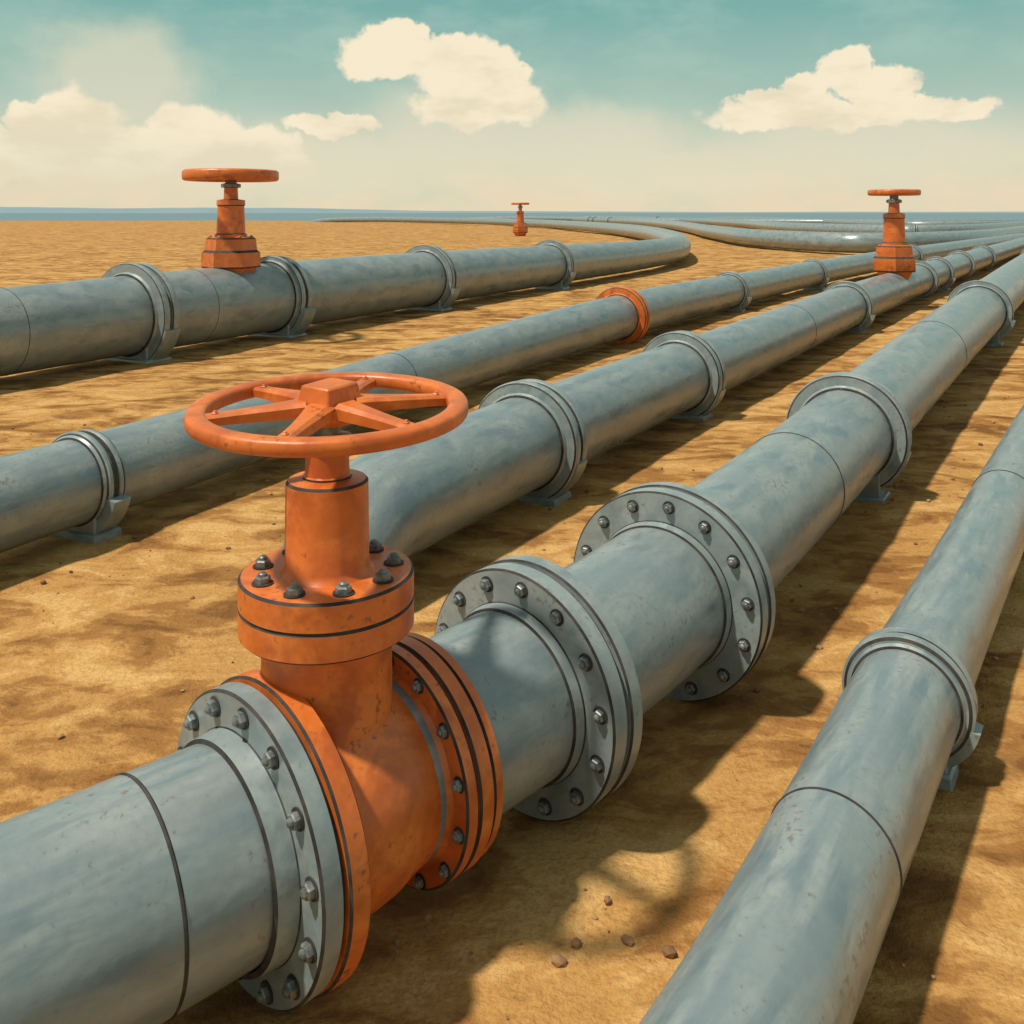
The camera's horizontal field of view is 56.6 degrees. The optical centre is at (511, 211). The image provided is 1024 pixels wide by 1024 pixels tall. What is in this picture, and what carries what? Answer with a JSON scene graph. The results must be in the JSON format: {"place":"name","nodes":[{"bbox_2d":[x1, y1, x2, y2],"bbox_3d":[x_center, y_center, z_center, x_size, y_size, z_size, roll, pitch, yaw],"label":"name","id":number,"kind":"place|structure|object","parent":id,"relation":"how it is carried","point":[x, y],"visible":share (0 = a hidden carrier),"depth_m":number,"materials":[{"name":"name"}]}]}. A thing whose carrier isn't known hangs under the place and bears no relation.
{"place":"outdoors","nodes":[
{"label":"outdoors","id":0,"kind":"place"},
{"bbox_2d":[0,221,1023,1023],"bbox_3d":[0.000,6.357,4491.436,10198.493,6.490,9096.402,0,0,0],"label":"desert ground","id":1,"kind":"structure","parent":0,"point":[100,667],"depth_m":7.14,"materials":[{"name":"beige sand"}]},
{"bbox_2d":[0,217,690,375],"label":"steel pipeline","id":2,"kind":"object","parent":1,"relation":"on","point":[144,313],"visible":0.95,"depth_m":24.61,"materials":[{"name":"grey paint"}]},
{"bbox_2d":[181,168,278,272],"bbox_3d":[-7.100,0.625,24.000,2.362,3.370,2.362,0,0,0],"label":"gate valve","id":3,"kind":"object","parent":2,"relation":"on","point":[231,245],"visible":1,"depth_m":23.60,"materials":[{"name":"orange paint"}]},
{"bbox_2d":[5,389,1016,1019],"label":"loose stones","id":4,"kind":"object","parent":1,"relation":"on","point":[669,951],"visible":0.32,"depth_m":4.60,"materials":[{"name":"brown stone"}]},
{"bbox_2d":[0,249,1023,1023],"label":"steel pipeline","id":5,"kind":"object","parent":1,"relation":"on","point":[142,895],"visible":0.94,"depth_m":4.90,"materials":[{"name":"grey paint"}]},
{"bbox_2d":[176,372,502,1011],"bbox_3d":[-0.827,2.026,4.299,1.251,2.517,1.261,0,0,-44],"label":"gate valve","id":6,"kind":"object","parent":5,"relation":"attached to","point":[310,733],"visible":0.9,"depth_m":4.03,"materials":[{"name":"orange paint"}]},
{"bbox_2d":[0,233,1023,552],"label":"steel pipeline","id":7,"kind":"object","parent":1,"relation":"on","point":[88,485],"visible":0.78,"depth_m":14.20,"materials":[{"name":"grey paint"}]},
{"bbox_2d":[511,203,528,235],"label":"gate valve","id":8,"kind":"object","parent":1,"relation":"on","point":[520,228],"visible":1,"depth_m":131.47,"materials":[{"name":"orange paint"}]},
{"bbox_2d":[282,237,1023,557],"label":"steel pipeline","id":9,"kind":"object","parent":1,"relation":"on","point":[537,442],"visible":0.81,"depth_m":11.53,"materials":[{"name":"grey paint"}]},
{"bbox_2d":[867,189,920,279],"bbox_3d":[13.000,1.151,32.325,1.696,3.823,1.696,0,0,0],"label":"gate valve","id":10,"kind":"object","parent":9,"relation":"on","point":[894,251],"visible":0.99,"depth_m":31.97,"materials":[{"name":"orange paint"}]},
{"bbox_2d":[468,217,1023,252],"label":"steel pipeline","id":11,"kind":"object","parent":1,"relation":"on","point":[845,242],"visible":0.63,"depth_m":81.03,"materials":[{"name":"grey paint"}]},
{"bbox_2d":[474,216,1023,222],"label":"steel pipeline","id":12,"kind":"object","parent":1,"relation":"on","point":[671,219],"visible":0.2,"depth_m":243.63,"materials":[{"name":"grey paint"}]},
{"bbox_2d":[580,216,1023,232],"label":"steel pipeline","id":13,"kind":"object","parent":1,"relation":"on","point":[824,227],"visible":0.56,"depth_m":136.03,"materials":[{"name":"grey paint"}]},
{"bbox_2d":[639,404,1023,1023],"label":"steel pipeline","id":14,"kind":"object","parent":1,"relation":"on","point":[794,929],"visible":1,"depth_m":4.29,"materials":[{"name":"grey paint"}]},
{"bbox_2d":[708,217,1019,224],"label":"steel pipeline","id":15,"kind":"object","parent":1,"relation":"on","point":[833,221],"visible":0.34,"depth_m":200.78,"materials":[{"name":"grey paint"}]},
{"bbox_2d":[0,213,1023,220],"bbox_3d":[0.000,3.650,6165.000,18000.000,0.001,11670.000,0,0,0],"label":"sea","id":16,"kind":"structure","parent":0,"point":[149,216],"depth_m":990.87,"materials":[{"name":"liquid"}]},
{"bbox_2d":[0,207,1023,212],"bbox_3d":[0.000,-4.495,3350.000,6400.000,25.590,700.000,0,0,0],"label":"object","id":17,"kind":"structure","parent":0,"point":[135,210],"depth_m":3037.58,"materials":[{"name":"blue liquid"}]},
{"bbox_2d":[0,0,1023,211],"label":"sky","id":18,"kind":"structure","parent":0,"point":[414,105],"materials":[{"name":"blue"}]}
]}

